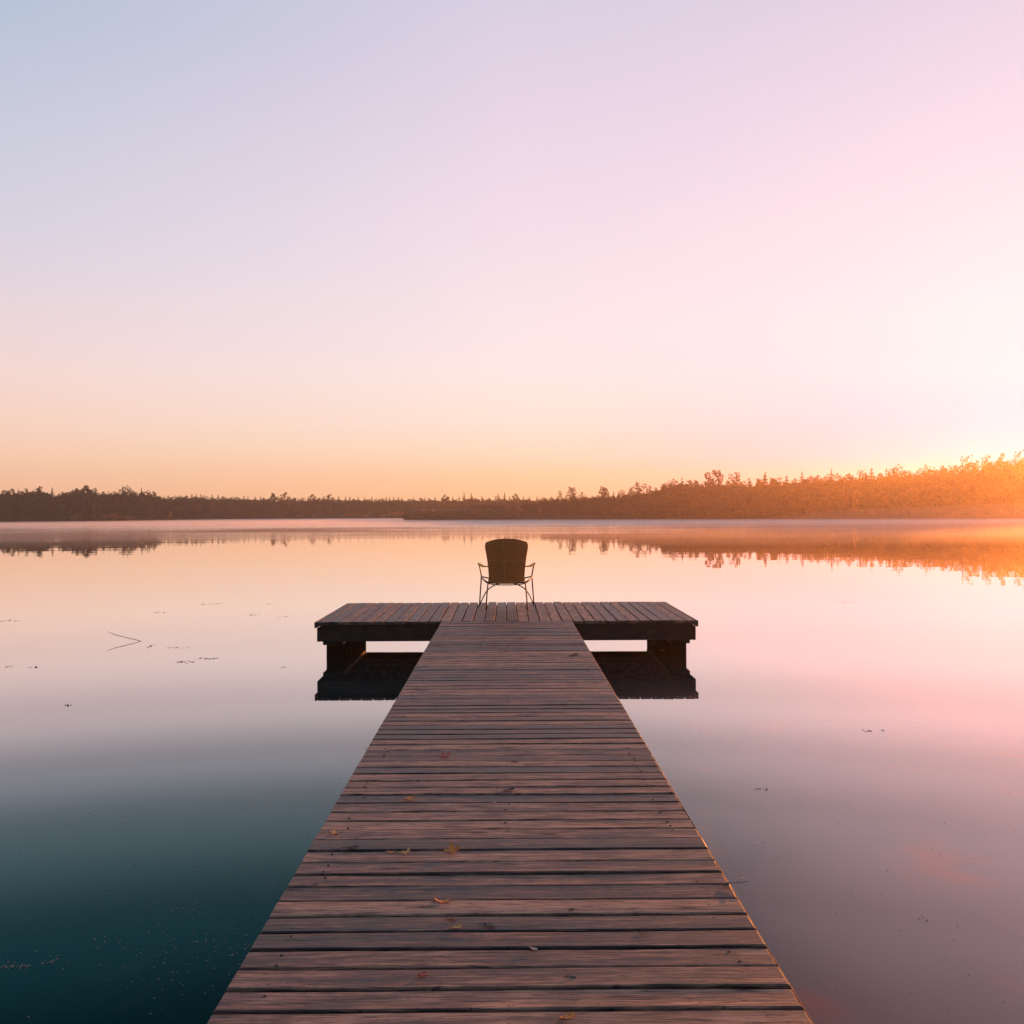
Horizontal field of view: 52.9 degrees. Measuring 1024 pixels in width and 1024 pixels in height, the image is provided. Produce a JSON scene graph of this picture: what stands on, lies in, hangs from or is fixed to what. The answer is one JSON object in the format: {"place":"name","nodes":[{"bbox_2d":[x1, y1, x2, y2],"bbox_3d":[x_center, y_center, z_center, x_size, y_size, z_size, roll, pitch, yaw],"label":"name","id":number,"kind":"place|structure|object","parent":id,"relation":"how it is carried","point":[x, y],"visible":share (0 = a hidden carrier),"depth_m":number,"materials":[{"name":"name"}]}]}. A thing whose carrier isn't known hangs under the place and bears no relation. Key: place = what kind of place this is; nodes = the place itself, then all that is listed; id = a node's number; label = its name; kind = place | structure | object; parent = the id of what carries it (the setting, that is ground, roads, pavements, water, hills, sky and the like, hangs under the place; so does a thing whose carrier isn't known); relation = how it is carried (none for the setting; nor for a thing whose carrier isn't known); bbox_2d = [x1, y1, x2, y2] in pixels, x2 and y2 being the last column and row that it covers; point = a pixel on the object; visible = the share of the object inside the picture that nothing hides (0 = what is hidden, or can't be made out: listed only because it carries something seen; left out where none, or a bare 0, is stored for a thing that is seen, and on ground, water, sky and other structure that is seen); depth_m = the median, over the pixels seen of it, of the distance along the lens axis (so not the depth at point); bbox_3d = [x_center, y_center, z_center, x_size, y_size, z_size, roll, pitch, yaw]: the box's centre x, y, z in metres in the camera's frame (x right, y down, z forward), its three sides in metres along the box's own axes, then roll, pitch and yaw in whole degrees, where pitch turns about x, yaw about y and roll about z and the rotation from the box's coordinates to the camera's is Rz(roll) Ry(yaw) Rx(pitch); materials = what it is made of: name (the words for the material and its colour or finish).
{"place":"outdoors","nodes":[
{"label":"outdoors","id":0,"kind":"place"},
{"bbox_2d":[0,514,401,522],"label":"shore terrain","id":1,"kind":"structure","parent":0,"point":[55,519],"depth_m":206.35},
{"bbox_2d":[2,495,13,519],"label":"spruce tree","id":2,"kind":"object","parent":1,"relation":"on","point":[8,515],"visible":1,"depth_m":177.45,"materials":[{"name":"brown plant"}]},
{"bbox_2d":[4,489,16,497],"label":"broadleaf tree","id":3,"kind":"object","parent":1,"relation":"on","point":[8,493],"visible":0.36,"depth_m":184.49,"materials":[{"name":"brown plant"}]},
{"bbox_2d":[16,498,24,519],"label":"spruce tree","id":4,"kind":"object","parent":1,"relation":"on","point":[20,513],"visible":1,"depth_m":177.96,"materials":[{"name":"brown plant"}]},
{"bbox_2d":[28,503,37,519],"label":"broadleaf tree","id":5,"kind":"object","parent":1,"relation":"on","point":[32,511],"visible":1,"depth_m":178.15,"materials":[{"name":"brown plant"}]},
{"bbox_2d":[67,496,78,519],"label":"broadleaf tree","id":6,"kind":"object","parent":1,"relation":"on","point":[71,508],"visible":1,"depth_m":180.74,"materials":[{"name":"brown plant"}]},
{"bbox_2d":[70,514,82,520],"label":"shore bush","id":7,"kind":"object","parent":1,"relation":"on","point":[77,517],"visible":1,"depth_m":179.44,"materials":[{"name":"brown plant"}]},
{"bbox_2d":[76,493,91,519],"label":"spruce tree","id":8,"kind":"object","parent":1,"relation":"on","point":[83,504],"visible":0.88,"depth_m":182.32,"materials":[{"name":"brown plant"}]},
{"bbox_2d":[79,514,91,520],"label":"shore bush","id":9,"kind":"object","parent":1,"relation":"on","point":[87,517],"visible":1,"depth_m":180.46,"materials":[{"name":"orange plant"}]},
{"bbox_2d":[82,485,91,494],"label":"broadleaf tree","id":10,"kind":"object","parent":1,"relation":"on","point":[89,491],"visible":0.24,"depth_m":193.30,"materials":[{"name":"brown plant"}]},
{"bbox_2d":[90,500,96,519],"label":"broadleaf tree","id":11,"kind":"object","parent":1,"relation":"on","point":[94,505],"visible":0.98,"depth_m":182.29,"materials":[{"name":"brown plant"}]},
{"bbox_2d":[98,513,117,520],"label":"shore bush","id":12,"kind":"object","parent":1,"relation":"on","point":[113,516],"visible":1,"depth_m":183.07,"materials":[{"name":"orange plant"}]},
{"bbox_2d":[108,496,119,515],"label":"broadleaf tree","id":13,"kind":"object","parent":1,"relation":"on","point":[113,508],"visible":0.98,"depth_m":185.25,"materials":[{"name":"brown plant"}]},
{"bbox_2d":[118,486,135,495],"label":"broadleaf tree","id":14,"kind":"object","parent":1,"relation":"on","point":[125,488],"visible":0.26,"depth_m":199.28,"materials":[{"name":"brown plant"}]},
{"bbox_2d":[132,497,142,518],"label":"broadleaf tree","id":15,"kind":"object","parent":1,"relation":"on","point":[138,498],"visible":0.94,"depth_m":192.42,"materials":[{"name":"brown plant"}]},
{"bbox_2d":[139,490,155,516],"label":"broadleaf tree","id":16,"kind":"object","parent":1,"relation":"on","point":[147,492],"visible":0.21,"depth_m":202.53,"materials":[{"name":"brown plant"}]},
{"bbox_2d":[161,503,169,518],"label":"broadleaf tree","id":17,"kind":"object","parent":1,"relation":"on","point":[165,507],"visible":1,"depth_m":197.64,"materials":[{"name":"brown plant"}]},
{"bbox_2d":[183,499,191,517],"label":"spruce tree","id":18,"kind":"object","parent":1,"relation":"on","point":[187,514],"visible":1,"depth_m":210.98,"materials":[{"name":"brown plant"}]},
{"bbox_2d":[208,501,217,514],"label":"broadleaf tree","id":19,"kind":"object","parent":1,"relation":"on","point":[211,507],"visible":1,"depth_m":215.35,"materials":[{"name":"brown plant"}]},
{"bbox_2d":[231,503,236,517],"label":"spruce tree","id":20,"kind":"object","parent":1,"relation":"on","point":[234,512],"visible":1,"depth_m":221.48,"materials":[{"name":"brown plant"}]},
{"bbox_2d":[279,492,290,500],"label":"broadleaf tree","id":21,"kind":"object","parent":1,"relation":"on","point":[284,496],"visible":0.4,"depth_m":236.15,"materials":[{"name":"brown plant"}]},
{"bbox_2d":[337,502,342,516],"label":"spruce tree","id":22,"kind":"object","parent":1,"relation":"on","point":[340,513],"visible":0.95,"depth_m":232.73,"materials":[{"name":"brown plant"}]},
{"bbox_2d":[394,511,405,517],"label":"shore bush","id":23,"kind":"object","parent":1,"relation":"on","point":[404,512],"visible":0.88,"depth_m":231.18,"materials":[{"name":"orange plant"}]},
{"bbox_2d":[0,463,1023,517],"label":"forest","id":24,"kind":"object","parent":1,"relation":"on","point":[42,502],"visible":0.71,"depth_m":177.75,"materials":[{"name":"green plant"}]},
{"bbox_2d":[0,519,1023,1023],"bbox_3d":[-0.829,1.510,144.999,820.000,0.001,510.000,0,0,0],"label":"lake water","id":25,"kind":"structure","parent":0,"point":[784,683],"depth_m":7.94,"materials":[{"name":"blue liquid"}]},
{"bbox_2d":[1,961,30,969],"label":"leaf raft","id":26,"kind":"object","parent":25,"relation":"on","point":[26,966],"visible":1,"depth_m":3.76,"materials":[{"name":"grey plant"}]},
{"bbox_2d":[314,602,697,658],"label":"swimming platform","id":27,"kind":"structure","parent":25,"relation":"in","point":[669,629],"depth_m":11.65,"materials":[{"name":"brown wood"}]},
{"bbox_2d":[478,538,535,608],"bbox_3d":[-0.068,0.767,13.029,0.746,0.884,0.660,0,0,0],"label":"patio chair","id":28,"kind":"object","parent":27,"relation":"on","point":[506,559],"visible":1,"depth_m":12.82,"materials":[{"name":"wicker"}]},
{"bbox_2d":[207,621,812,1023],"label":"walkway","id":29,"kind":"structure","parent":25,"relation":"in","point":[588,819],"depth_m":3.40,"materials":[{"name":"brown wood"}]},
{"bbox_2d":[437,842,459,852],"bbox_3d":[-0.226,1.201,3.681,0.065,0.025,0.058,0,0,25],"label":"fallen leaf","id":30,"kind":"object","parent":29,"relation":"on","point":[452,849],"visible":1,"depth_m":3.69,"materials":[{"name":"plant"}]},
{"bbox_2d":[557,1012,574,1021],"bbox_3d":[0.128,1.210,2.473,0.052,0.007,0.018,-3,3,-26],"label":"fallen leaf","id":31,"kind":"object","parent":29,"relation":"on","point":[569,1015],"visible":1,"depth_m":2.48,"materials":[{"name":"orange plant"}]},
{"bbox_2d":[723,878,747,883],"bbox_3d":[0.729,1.202,3.345,0.081,0.016,0.030,0,0,-14],"label":"twig","id":32,"kind":"object","parent":29,"relation":"on","point":[736,882],"visible":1,"depth_m":3.35,"materials":[{"name":"wood"}]},
{"bbox_2d":[10,750,1021,1017],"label":"floating specks","id":33,"kind":"object","parent":25,"relation":"on","point":[254,916],"visible":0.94,"depth_m":3.99,"materials":[{"name":"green plant"}]},
{"bbox_2d":[0,0,1023,502],"label":"sky","id":34,"kind":"structure","parent":0,"point":[251,249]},
{"bbox_2d":[404,507,1023,520],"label":"peninsula terrain","id":35,"kind":"structure","parent":0,"point":[915,515],"depth_m":173.50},
{"bbox_2d":[423,510,440,519],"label":"shore bush","id":36,"kind":"object","parent":35,"relation":"on","point":[436,514],"visible":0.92,"depth_m":177.45,"materials":[{"name":"brown plant"}]},
{"bbox_2d":[432,510,450,515],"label":"shore bush","id":37,"kind":"object","parent":35,"relation":"on","point":[441,513],"visible":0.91,"depth_m":177.54,"materials":[{"name":"brown plant"}]},
{"bbox_2d":[440,508,462,517],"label":"shore bush","id":38,"kind":"object","parent":35,"relation":"on","point":[453,514],"visible":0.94,"depth_m":177.03,"materials":[{"name":"brown plant"}]},
{"bbox_2d":[454,511,468,518],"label":"shore bush","id":39,"kind":"object","parent":35,"relation":"on","point":[462,513],"visible":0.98,"depth_m":176.81,"materials":[{"name":"brown plant"}]},
{"bbox_2d":[465,509,483,518],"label":"shore bush","id":40,"kind":"object","parent":35,"relation":"on","point":[470,514],"visible":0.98,"depth_m":176.55,"materials":[{"name":"brown plant"}]},
{"bbox_2d":[477,510,493,518],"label":"shore bush","id":41,"kind":"object","parent":35,"relation":"on","point":[485,512],"visible":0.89,"depth_m":176.47,"materials":[{"name":"brown plant"}]},
{"bbox_2d":[484,508,509,518],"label":"shore bush","id":42,"kind":"object","parent":35,"relation":"on","point":[495,512],"visible":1,"depth_m":175.91,"materials":[{"name":"brown plant"}]},
{"bbox_2d":[515,504,522,517],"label":"broadleaf tree","id":43,"kind":"object","parent":35,"relation":"on","point":[518,515],"visible":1,"depth_m":176.38,"materials":[{"name":"brown plant"}]},
{"bbox_2d":[549,504,556,513],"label":"broadleaf tree","id":44,"kind":"object","parent":35,"relation":"on","point":[554,507],"visible":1,"depth_m":178.41,"materials":[{"name":"brown plant"}]},
{"bbox_2d":[563,501,570,514],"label":"broadleaf tree","id":45,"kind":"object","parent":35,"relation":"on","point":[566,511],"visible":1,"depth_m":176.75,"materials":[{"name":"brown plant"}]},
{"bbox_2d":[565,487,577,500],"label":"broadleaf tree","id":46,"kind":"object","parent":35,"relation":"on","point":[572,493],"visible":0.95,"depth_m":185.60,"materials":[{"name":"orange plant"}]},
{"bbox_2d":[573,502,580,515],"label":"broadleaf tree","id":47,"kind":"object","parent":35,"relation":"on","point":[577,507],"visible":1,"depth_m":175.79,"materials":[{"name":"brown plant"}]},
{"bbox_2d":[598,486,607,499],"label":"broadleaf tree","id":48,"kind":"object","parent":35,"relation":"on","point":[604,495],"visible":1,"depth_m":184.86,"materials":[{"name":"orange plant"}]},
{"bbox_2d":[631,482,646,495],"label":"broadleaf tree","id":49,"kind":"object","parent":35,"relation":"on","point":[639,489],"visible":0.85,"depth_m":184.62,"materials":[{"name":"orange plant"}]},
{"bbox_2d":[638,496,649,517],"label":"broadleaf tree","id":50,"kind":"object","parent":35,"relation":"on","point":[643,511],"visible":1,"depth_m":174.18,"materials":[{"name":"orange plant"}]},
{"bbox_2d":[658,494,674,516],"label":"broadleaf tree","id":51,"kind":"object","parent":35,"relation":"on","point":[666,508],"visible":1,"depth_m":174.15,"materials":[{"name":"orange plant"}]},
{"bbox_2d":[663,478,687,488],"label":"broadleaf tree","id":52,"kind":"object","parent":35,"relation":"on","point":[675,484],"visible":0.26,"depth_m":183.05,"materials":[{"name":"orange plant"}]},
{"bbox_2d":[670,490,685,516],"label":"broadleaf tree","id":53,"kind":"object","parent":35,"relation":"on","point":[679,503],"visible":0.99,"depth_m":174.34,"materials":[{"name":"orange plant"}]},
{"bbox_2d":[692,480,701,491],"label":"broadleaf tree","id":54,"kind":"object","parent":35,"relation":"on","point":[695,484],"visible":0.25,"depth_m":185.84,"materials":[{"name":"orange plant"}]},
{"bbox_2d":[694,491,710,516],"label":"broadleaf tree","id":55,"kind":"object","parent":35,"relation":"on","point":[699,500],"visible":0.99,"depth_m":173.92,"materials":[{"name":"orange plant"}]},
{"bbox_2d":[704,480,716,489],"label":"broadleaf tree","id":56,"kind":"object","parent":35,"relation":"on","point":[711,483],"visible":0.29,"depth_m":181.59,"materials":[{"name":"orange plant"}]},
{"bbox_2d":[704,470,722,487],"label":"broadleaf tree","id":57,"kind":"object","parent":35,"relation":"on","point":[708,479],"visible":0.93,"depth_m":182.54,"materials":[{"name":"orange plant"}]},
{"bbox_2d":[711,491,725,516],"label":"broadleaf tree","id":58,"kind":"object","parent":35,"relation":"on","point":[718,501],"visible":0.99,"depth_m":171.97,"materials":[{"name":"orange plant"}]},
{"bbox_2d":[728,472,746,488],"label":"broadleaf tree","id":59,"kind":"object","parent":35,"relation":"on","point":[736,482],"visible":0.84,"depth_m":181.83,"materials":[{"name":"orange plant"}]},
{"bbox_2d":[737,494,745,516],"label":"broadleaf tree","id":60,"kind":"object","parent":35,"relation":"on","point":[742,502],"visible":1,"depth_m":171.38,"materials":[{"name":"brown plant"}]},
{"bbox_2d":[749,478,764,489],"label":"broadleaf tree","id":61,"kind":"object","parent":35,"relation":"on","point":[759,482],"visible":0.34,"depth_m":180.12,"materials":[{"name":"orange plant"}]},
{"bbox_2d":[763,491,775,516],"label":"broadleaf tree","id":62,"kind":"object","parent":35,"relation":"on","point":[769,499],"visible":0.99,"depth_m":170.86,"materials":[{"name":"brown plant"}]},
{"bbox_2d":[770,478,784,488],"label":"broadleaf tree","id":63,"kind":"object","parent":35,"relation":"on","point":[776,483],"visible":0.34,"depth_m":178.09,"materials":[{"name":"orange plant"}]},
{"bbox_2d":[787,488,798,513],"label":"broadleaf tree","id":64,"kind":"object","parent":35,"relation":"on","point":[795,506],"visible":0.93,"depth_m":171.37,"materials":[{"name":"orange plant"}]},
{"bbox_2d":[791,478,798,486],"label":"broadleaf tree","id":65,"kind":"object","parent":35,"relation":"on","point":[793,482],"visible":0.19,"depth_m":182.20,"materials":[{"name":"orange plant"}]},
{"bbox_2d":[798,471,805,489],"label":"spruce tree","id":66,"kind":"object","parent":35,"relation":"on","point":[802,477],"visible":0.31,"depth_m":178.67,"materials":[{"name":"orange plant"}]},
{"bbox_2d":[800,476,816,488],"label":"broadleaf tree","id":67,"kind":"object","parent":35,"relation":"on","point":[808,481],"visible":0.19,"depth_m":178.56,"materials":[{"name":"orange plant"}]},
{"bbox_2d":[804,484,817,516],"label":"broadleaf tree","id":68,"kind":"object","parent":35,"relation":"on","point":[809,488],"visible":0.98,"depth_m":170.13,"materials":[{"name":"orange plant"}]},
{"bbox_2d":[821,492,835,515],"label":"broadleaf tree","id":69,"kind":"object","parent":35,"relation":"on","point":[829,502],"visible":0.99,"depth_m":170.50,"materials":[{"name":"orange plant"}]},
{"bbox_2d":[825,468,834,511],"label":"spruce tree","id":70,"kind":"object","parent":35,"relation":"on","point":[831,477],"visible":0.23,"depth_m":178.61,"materials":[{"name":"orange plant"}]},
{"bbox_2d":[844,473,853,482],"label":"broadleaf tree","id":71,"kind":"object","parent":35,"relation":"on","point":[850,478],"visible":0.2,"depth_m":178.29,"materials":[{"name":"orange plant"}]},
{"bbox_2d":[850,490,859,517],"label":"broadleaf tree","id":72,"kind":"object","parent":35,"relation":"on","point":[855,501],"visible":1,"depth_m":167.66,"materials":[{"name":"orange plant"}]},
{"bbox_2d":[848,485,863,516],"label":"broadleaf tree","id":73,"kind":"object","parent":35,"relation":"on","point":[859,492],"visible":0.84,"depth_m":169.26,"materials":[{"name":"orange plant"}]},
{"bbox_2d":[848,469,867,511],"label":"broadleaf tree","id":74,"kind":"object","parent":35,"relation":"on","point":[862,477],"visible":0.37,"depth_m":177.93,"materials":[{"name":"orange plant"}]},
{"bbox_2d":[859,480,882,515],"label":"broadleaf tree","id":75,"kind":"object","parent":35,"relation":"on","point":[870,504],"visible":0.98,"depth_m":169.13,"materials":[{"name":"orange plant"}]},
{"bbox_2d":[874,473,886,480],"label":"broadleaf tree","id":76,"kind":"object","parent":35,"relation":"on","point":[880,474],"visible":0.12,"depth_m":179.89,"materials":[{"name":"orange plant"}]},
{"bbox_2d":[875,488,888,515],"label":"broadleaf tree","id":77,"kind":"object","parent":35,"relation":"on","point":[882,500],"visible":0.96,"depth_m":170.04,"materials":[{"name":"orange plant"}]},
{"bbox_2d":[887,486,900,516],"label":"broadleaf tree","id":78,"kind":"object","parent":35,"relation":"on","point":[896,501],"visible":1,"depth_m":168.54,"materials":[{"name":"orange plant"}]},
{"bbox_2d":[887,463,906,481],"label":"broadleaf tree","id":79,"kind":"object","parent":35,"relation":"on","point":[894,474],"visible":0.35,"depth_m":177.00,"materials":[{"name":"orange plant"}]},
{"bbox_2d":[895,470,914,481],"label":"broadleaf tree","id":80,"kind":"object","parent":35,"relation":"on","point":[898,479],"visible":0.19,"depth_m":175.72,"materials":[{"name":"orange plant"}]},
{"bbox_2d":[899,486,921,516],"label":"broadleaf tree","id":81,"kind":"object","parent":35,"relation":"on","point":[908,504],"visible":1,"depth_m":167.54,"materials":[{"name":"orange plant"}]},
{"bbox_2d":[915,472,927,511],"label":"broadleaf tree","id":82,"kind":"object","parent":35,"relation":"on","point":[921,475],"visible":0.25,"depth_m":175.90,"materials":[{"name":"orange plant"}]},
{"bbox_2d":[920,464,933,477],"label":"broadleaf tree","id":83,"kind":"object","parent":35,"relation":"on","point":[926,470],"visible":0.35,"depth_m":176.89,"materials":[{"name":"orange plant"}]},
{"bbox_2d":[925,483,944,515],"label":"broadleaf tree","id":84,"kind":"object","parent":35,"relation":"on","point":[934,487],"visible":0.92,"depth_m":168.21,"materials":[{"name":"orange plant"}]},
{"bbox_2d":[937,465,945,479],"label":"broadleaf tree","id":85,"kind":"object","parent":35,"relation":"on","point":[942,471],"visible":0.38,"depth_m":176.53,"materials":[{"name":"orange plant"}]},
{"bbox_2d":[943,465,961,477],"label":"broadleaf tree","id":86,"kind":"object","parent":35,"relation":"on","point":[953,468],"visible":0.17,"depth_m":179.76,"materials":[{"name":"orange plant"}]},
{"bbox_2d":[943,455,977,508],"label":"broadleaf tree","id":87,"kind":"object","parent":35,"relation":"on","point":[968,465],"visible":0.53,"depth_m":174.23,"materials":[{"name":"orange plant"}]},
{"bbox_2d":[957,460,981,471],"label":"broadleaf tree","id":88,"kind":"object","parent":35,"relation":"on","point":[978,467],"visible":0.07,"depth_m":182.26,"materials":[{"name":"orange plant"}]},
{"bbox_2d":[977,454,995,478],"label":"broadleaf tree","id":89,"kind":"object","parent":35,"relation":"on","point":[986,466],"visible":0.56,"depth_m":173.82,"materials":[{"name":"orange plant"}]},
{"bbox_2d":[980,458,994,511],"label":"spruce tree","id":90,"kind":"object","parent":35,"relation":"on","point":[982,473],"visible":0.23,"depth_m":174.33,"materials":[{"name":"orange plant"}]},
{"bbox_2d":[989,463,1009,510],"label":"broadleaf tree","id":91,"kind":"object","parent":35,"relation":"on","point":[1000,472],"visible":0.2,"depth_m":174.05,"materials":[{"name":"orange plant"}]},
{"bbox_2d":[996,453,1009,511],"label":"broadleaf tree","id":92,"kind":"object","parent":35,"relation":"on","point":[1001,461],"visible":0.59,"depth_m":173.76,"materials":[{"name":"orange plant"}]},
{"bbox_2d":[1002,450,1023,472],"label":"broadleaf tree","id":93,"kind":"object","parent":35,"relation":"on","point":[1019,463],"visible":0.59,"depth_m":173.49,"materials":[{"name":"orange plant"}]},
{"bbox_2d":[1008,459,1023,470],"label":"broadleaf tree","id":94,"kind":"object","parent":35,"relation":"on","point":[1014,467],"visible":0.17,"depth_m":177.15,"materials":[{"name":"orange plant"}]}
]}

